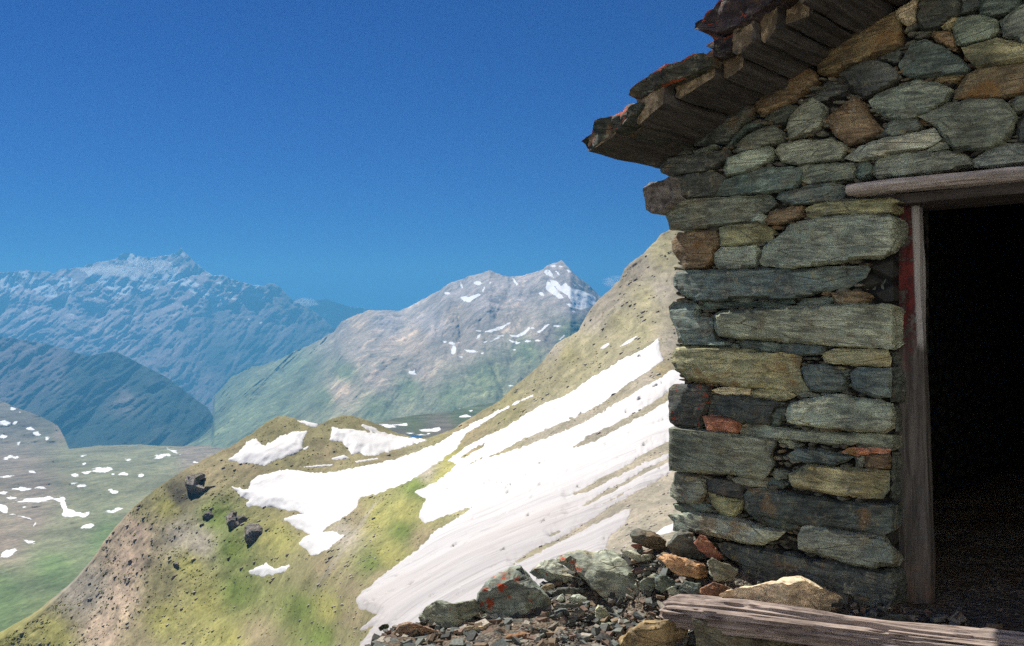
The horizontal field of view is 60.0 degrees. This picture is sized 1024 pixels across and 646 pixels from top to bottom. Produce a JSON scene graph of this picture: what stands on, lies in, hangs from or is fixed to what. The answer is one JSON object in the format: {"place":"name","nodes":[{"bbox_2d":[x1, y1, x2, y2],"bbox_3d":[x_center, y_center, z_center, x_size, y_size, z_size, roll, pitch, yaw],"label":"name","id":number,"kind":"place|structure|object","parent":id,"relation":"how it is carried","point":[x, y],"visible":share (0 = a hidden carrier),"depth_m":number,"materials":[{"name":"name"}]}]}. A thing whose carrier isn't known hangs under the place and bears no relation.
{"place":"outdoors","nodes":[
{"label":"outdoors","id":0,"kind":"place"},
{"bbox_2d":[0,336,212,448],"bbox_3d":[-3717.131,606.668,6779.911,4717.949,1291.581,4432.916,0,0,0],"label":"forested mountain","id":1,"kind":"structure","parent":0,"point":[101,399],"depth_m":5520.38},
{"bbox_2d":[0,401,226,631],"bbox_3d":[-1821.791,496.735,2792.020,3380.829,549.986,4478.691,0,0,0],"label":"valley floor","id":2,"kind":"structure","parent":0,"point":[64,509],"depth_m":1453.13,"materials":[{"name":"green plant"}]},
{"bbox_2d":[0,248,334,413],"bbox_3d":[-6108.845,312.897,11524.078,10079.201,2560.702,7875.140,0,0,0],"label":"snowy range","id":3,"kind":"structure","parent":0,"point":[182,319],"depth_m":10229.26,"materials":[{"name":"blue stone"}]},
{"bbox_2d":[293,298,375,328],"bbox_3d":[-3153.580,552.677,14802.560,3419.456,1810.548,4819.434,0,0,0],"label":"distant ridge","id":4,"kind":"structure","parent":0,"point":[333,314],"depth_m":12610.13,"materials":[{"name":"blue stone"}]},
{"bbox_2d":[0,230,684,645],"bbox_3d":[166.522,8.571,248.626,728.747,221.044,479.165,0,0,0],"label":"mountain slope","id":5,"kind":"structure","parent":0,"point":[394,514],"depth_m":217.51,"materials":[{"name":"green plant"}]},
{"bbox_2d":[184,472,214,493],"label":"rock outcrop","id":6,"kind":"object","parent":5,"relation":"on","point":[193,484],"visible":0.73,"depth_m":251.25,"materials":[{"name":"grey stone"}]},
{"bbox_2d":[202,511,212,518],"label":"rock outcrop","id":7,"kind":"object","parent":5,"relation":"on","point":[208,515],"visible":1,"depth_m":235.90,"materials":[{"name":"grey stone"}]},
{"bbox_2d":[226,510,247,528],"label":"rock outcrop","id":8,"kind":"object","parent":5,"relation":"on","point":[233,519],"visible":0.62,"depth_m":226.09,"materials":[{"name":"grey stone"}]},
{"bbox_2d":[244,523,262,544],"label":"rock outcrop","id":9,"kind":"object","parent":5,"relation":"on","point":[253,532],"visible":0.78,"depth_m":213.54,"materials":[{"name":"grey stone"}]},
{"bbox_2d":[228,431,306,465],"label":"snow patch","id":10,"kind":"object","parent":5,"relation":"on","point":[254,451],"visible":1,"depth_m":262.02,"materials":[{"name":"white snow"}]},
{"bbox_2d":[249,562,288,576],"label":"snow patch","id":11,"kind":"object","parent":5,"relation":"on","point":[265,569],"visible":1,"depth_m":192.05,"materials":[{"name":"white snow"}]},
{"bbox_2d":[297,420,319,426],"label":"snow patch","id":12,"kind":"object","parent":5,"relation":"on","point":[309,423],"visible":1,"depth_m":275.33,"materials":[{"name":"white snow"}]},
{"bbox_2d":[299,531,343,554],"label":"snow patch","id":13,"kind":"object","parent":5,"relation":"on","point":[316,543],"visible":1,"depth_m":178.34,"materials":[{"name":"white snow"}]},
{"bbox_2d":[301,455,377,467],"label":"snow patch","id":14,"kind":"object","parent":5,"relation":"on","point":[341,457],"visible":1,"depth_m":245.97,"materials":[{"name":"white snow"}]},
{"bbox_2d":[11,245,675,645],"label":"scree","id":15,"kind":"structure","parent":5,"relation":"on","point":[341,539],"depth_m":212.22,"materials":[{"name":"grey stone"}]},
{"bbox_2d":[329,424,425,455],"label":"snow patch","id":16,"kind":"object","parent":5,"relation":"on","point":[375,443],"visible":1,"depth_m":267.30,"materials":[{"name":"white snow"}]},
{"bbox_2d":[232,395,533,534],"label":"snow patch","id":17,"kind":"object","parent":5,"relation":"on","point":[321,501],"visible":1,"depth_m":224.88,"materials":[{"name":"white snow"}]},
{"bbox_2d":[356,370,684,645],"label":"snow patch","id":18,"kind":"object","parent":5,"relation":"on","point":[521,502],"visible":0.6,"depth_m":113.38,"materials":[{"name":"white snow"}]},
{"bbox_2d":[378,624,388,630],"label":"rock","id":19,"kind":"object","parent":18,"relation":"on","point":[383,626],"visible":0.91,"depth_m":26.15,"materials":[{"name":"grey stone"}]},
{"bbox_2d":[444,339,663,475],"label":"snow patch","id":20,"kind":"object","parent":5,"relation":"on","point":[601,387],"visible":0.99,"depth_m":198.67,"materials":[{"name":"white snow"}]},
{"bbox_2d":[620,336,636,346],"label":"snow patch","id":21,"kind":"object","parent":5,"relation":"on","point":[628,341],"visible":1,"depth_m":221.97,"materials":[{"name":"white snow"}]},
{"bbox_2d":[656,524,673,534],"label":"snow patch","id":22,"kind":"object","parent":5,"relation":"on","point":[666,529],"visible":0.62,"depth_m":58.04,"materials":[{"name":"white snow"}]},
{"bbox_2d":[0,0,718,310],"label":"sky","id":23,"kind":"structure","parent":0,"point":[368,154],"materials":[{"name":"blue"}]},
{"bbox_2d":[185,260,600,447],"bbox_3d":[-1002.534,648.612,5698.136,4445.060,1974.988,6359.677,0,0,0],"label":"mountain","id":24,"kind":"structure","parent":0,"point":[489,336],"depth_m":4112.93,"materials":[{"name":"stone"}]},
{"bbox_2d":[408,435,421,437],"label":"tarn water","id":25,"kind":"structure","parent":0,"point":[417,436],"depth_m":1337.57,"materials":[{"name":"blue liquid"}]},
{"bbox_2d":[375,402,496,437],"bbox_3d":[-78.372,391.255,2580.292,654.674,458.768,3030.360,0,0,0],"label":"moor","id":26,"kind":"structure","parent":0,"point":[428,425],"depth_m":1708.55,"materials":[{"name":"green plant"}]},
{"bbox_2d":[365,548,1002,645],"bbox_3d":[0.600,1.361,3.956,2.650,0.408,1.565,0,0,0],"label":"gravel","id":27,"kind":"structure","parent":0,"point":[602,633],"depth_m":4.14,"materials":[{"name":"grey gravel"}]},
{"bbox_2d":[505,631,529,639],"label":"rock","id":28,"kind":"object","parent":27,"relation":"on","point":[522,634],"visible":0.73,"depth_m":4.03,"materials":[{"name":"beige stone"}]},
{"bbox_2d":[541,583,554,590],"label":"rock","id":29,"kind":"object","parent":27,"relation":"on","point":[549,587],"visible":1,"depth_m":4.36,"materials":[{"name":"brown stone"}]},
{"bbox_2d":[556,594,563,601],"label":"rock","id":30,"kind":"object","parent":27,"relation":"on","point":[560,598],"visible":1,"depth_m":4.29,"materials":[{"name":"grey stone"}]},
{"bbox_2d":[551,587,580,594],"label":"rock","id":31,"kind":"object","parent":27,"relation":"on","point":[565,590],"visible":1,"depth_m":4.34,"materials":[{"name":"grey stone"}]},
{"bbox_2d":[556,603,583,607],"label":"rock","id":32,"kind":"object","parent":27,"relation":"on","point":[566,605],"visible":1,"depth_m":4.25,"materials":[{"name":"grey stone"}]},
{"bbox_2d":[567,594,586,602],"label":"rock","id":33,"kind":"object","parent":27,"relation":"on","point":[577,598],"visible":1,"depth_m":4.28,"materials":[{"name":"grey stone"}]},
{"bbox_2d":[595,605,610,619],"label":"rock","id":34,"kind":"object","parent":27,"relation":"on","point":[601,612],"visible":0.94,"depth_m":4.21,"materials":[{"name":"grey stone"}]},
{"bbox_2d":[631,544,642,548],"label":"rock","id":35,"kind":"object","parent":27,"relation":"on","point":[636,546],"visible":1,"depth_m":4.61,"materials":[{"name":"red stone"}]},
{"bbox_2d":[622,550,654,561],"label":"rock","id":36,"kind":"object","parent":27,"relation":"on","point":[634,555],"visible":1,"depth_m":4.53,"materials":[{"name":"grey stone"}]},
{"bbox_2d":[638,573,657,592],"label":"rock","id":37,"kind":"object","parent":27,"relation":"on","point":[648,583],"visible":0.73,"depth_m":4.34,"materials":[{"name":"grey stone"}]},
{"bbox_2d":[655,574,675,592],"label":"rock","id":38,"kind":"object","parent":27,"relation":"on","point":[663,582],"visible":0.93,"depth_m":4.21,"materials":[{"name":"grey stone"}]},
{"bbox_2d":[666,586,678,595],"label":"rock","id":39,"kind":"object","parent":27,"relation":"on","point":[672,590],"visible":1,"depth_m":4.13,"materials":[{"name":"grey stone"}]},
{"bbox_2d":[658,554,707,578],"bbox_3d":[0.822,1.165,4.260,0.235,0.104,0.131,0,0,21],"label":"rock","id":40,"kind":"object","parent":27,"relation":"on","point":[679,566],"visible":1,"depth_m":4.22,"materials":[{"name":"orange stone"}]},
{"bbox_2d":[694,535,722,560],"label":"rock","id":41,"kind":"object","parent":40,"relation":"on","point":[705,546],"visible":0.94,"depth_m":4.21,"materials":[{"name":"red stone"}]},
{"bbox_2d":[679,582,701,594],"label":"rock","id":42,"kind":"object","parent":27,"relation":"on","point":[690,588],"visible":0.87,"depth_m":4.09,"materials":[{"name":"grey stone"}]},
{"bbox_2d":[700,582,729,595],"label":"rock","id":43,"kind":"object","parent":27,"relation":"on","point":[713,589],"visible":0.91,"depth_m":4.00,"materials":[{"name":"brown stone"}]},
{"bbox_2d":[378,465,1023,645],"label":"ground","id":44,"kind":"structure","parent":0,"point":[979,544],"depth_m":4.35,"materials":[{"name":"grey gravel"}]},
{"bbox_2d":[392,622,438,635],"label":"rock","id":45,"kind":"object","parent":44,"relation":"on","point":[404,628],"visible":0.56,"depth_m":4.20,"materials":[{"name":"brown stone"}]},
{"bbox_2d":[418,599,479,626],"bbox_3d":[-0.312,1.440,4.383,0.307,0.158,0.228,0,0,0],"label":"rock","id":46,"kind":"object","parent":44,"relation":"on","point":[440,612],"visible":0.87,"depth_m":4.32,"materials":[{"name":"grey stone"}]},
{"bbox_2d":[464,625,487,631],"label":"rock","id":47,"kind":"object","parent":44,"relation":"on","point":[470,628],"visible":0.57,"depth_m":4.15,"materials":[{"name":"beige stone"}]},
{"bbox_2d":[481,613,508,619],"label":"rock","id":48,"kind":"object","parent":44,"relation":"on","point":[494,616],"visible":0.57,"depth_m":4.34,"materials":[{"name":"grey stone"}]},
{"bbox_2d":[476,565,550,615],"bbox_3d":[0.011,1.371,4.528,0.387,0.250,0.392,0,0,0],"label":"rock","id":49,"kind":"object","parent":44,"relation":"on","point":[512,590],"visible":0.82,"depth_m":4.39,"materials":[{"name":"grey stone"}]},
{"bbox_2d":[529,559,582,582],"bbox_3d":[0.255,1.362,4.771,0.328,0.163,0.224,0,0,0],"label":"rock","id":50,"kind":"object","parent":44,"relation":"on","point":[549,570],"visible":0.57,"depth_m":4.72,"materials":[{"name":"grey stone"}]},
{"bbox_2d":[556,549,640,602],"bbox_3d":[0.473,1.321,4.540,0.480,0.250,0.358,0,0,0],"label":"rock","id":51,"kind":"object","parent":44,"relation":"on","point":[604,573],"visible":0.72,"depth_m":4.48,"materials":[{"name":"grey stone"}]},
{"bbox_2d":[630,528,665,550],"bbox_3d":[0.723,1.155,4.714,0.196,0.114,0.147,0,0,0],"label":"rock","id":52,"kind":"object","parent":44,"relation":"on","point":[649,539],"visible":0.98,"depth_m":4.66,"materials":[{"name":"brown stone"}]},
{"bbox_2d":[640,563,659,571],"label":"rock","id":53,"kind":"object","parent":44,"relation":"on","point":[656,565],"visible":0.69,"depth_m":4.49,"materials":[{"name":"grey stone"}]},
{"bbox_2d":[618,619,688,645],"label":"rock","id":54,"kind":"object","parent":44,"relation":"on","point":[666,632],"visible":0.86,"depth_m":3.85,"materials":[{"name":"beige stone"}]},
{"bbox_2d":[667,529,704,559],"bbox_3d":[0.864,1.096,4.391,0.183,0.140,0.148,0,0,17],"label":"rock","id":55,"kind":"object","parent":44,"relation":"on","point":[680,543],"visible":0.85,"depth_m":4.34,"materials":[{"name":"grey stone"}]},
{"bbox_2d":[707,557,737,581],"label":"rock","id":56,"kind":"object","parent":44,"relation":"on","point":[720,571],"visible":1,"depth_m":4.11,"materials":[{"name":"grey stone"}]},
{"bbox_2d":[692,618,798,645],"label":"rock","id":57,"kind":"object","parent":44,"relation":"on","point":[705,634],"visible":0.48,"depth_m":3.73,"materials":[{"name":"stone"}]},
{"bbox_2d":[659,594,1023,645],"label":"log","id":58,"kind":"object","parent":57,"relation":"on","point":[769,621],"visible":0.95,"depth_m":3.50,"materials":[{"name":"brown wood"}]},
{"bbox_2d":[719,576,842,612],"bbox_3d":[1.175,1.187,3.879,0.558,0.178,0.225,0,0,-13],"label":"rock","id":59,"kind":"object","parent":44,"relation":"on","point":[800,591],"visible":0.7,"depth_m":3.80,"materials":[{"name":"beige stone"}]},
{"bbox_2d":[582,0,1023,606],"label":"stone hut","id":60,"kind":"object","parent":44,"relation":"on","point":[836,198],"visible":1,"depth_m":3.99,"materials":[{"name":"stone"},{"name":"timber"}]},
{"bbox_2d":[877,614,917,622],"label":"rock","id":61,"kind":"object","parent":44,"relation":"on","point":[899,617],"visible":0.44,"depth_m":3.63,"materials":[{"name":"grey stone"}]}
]}

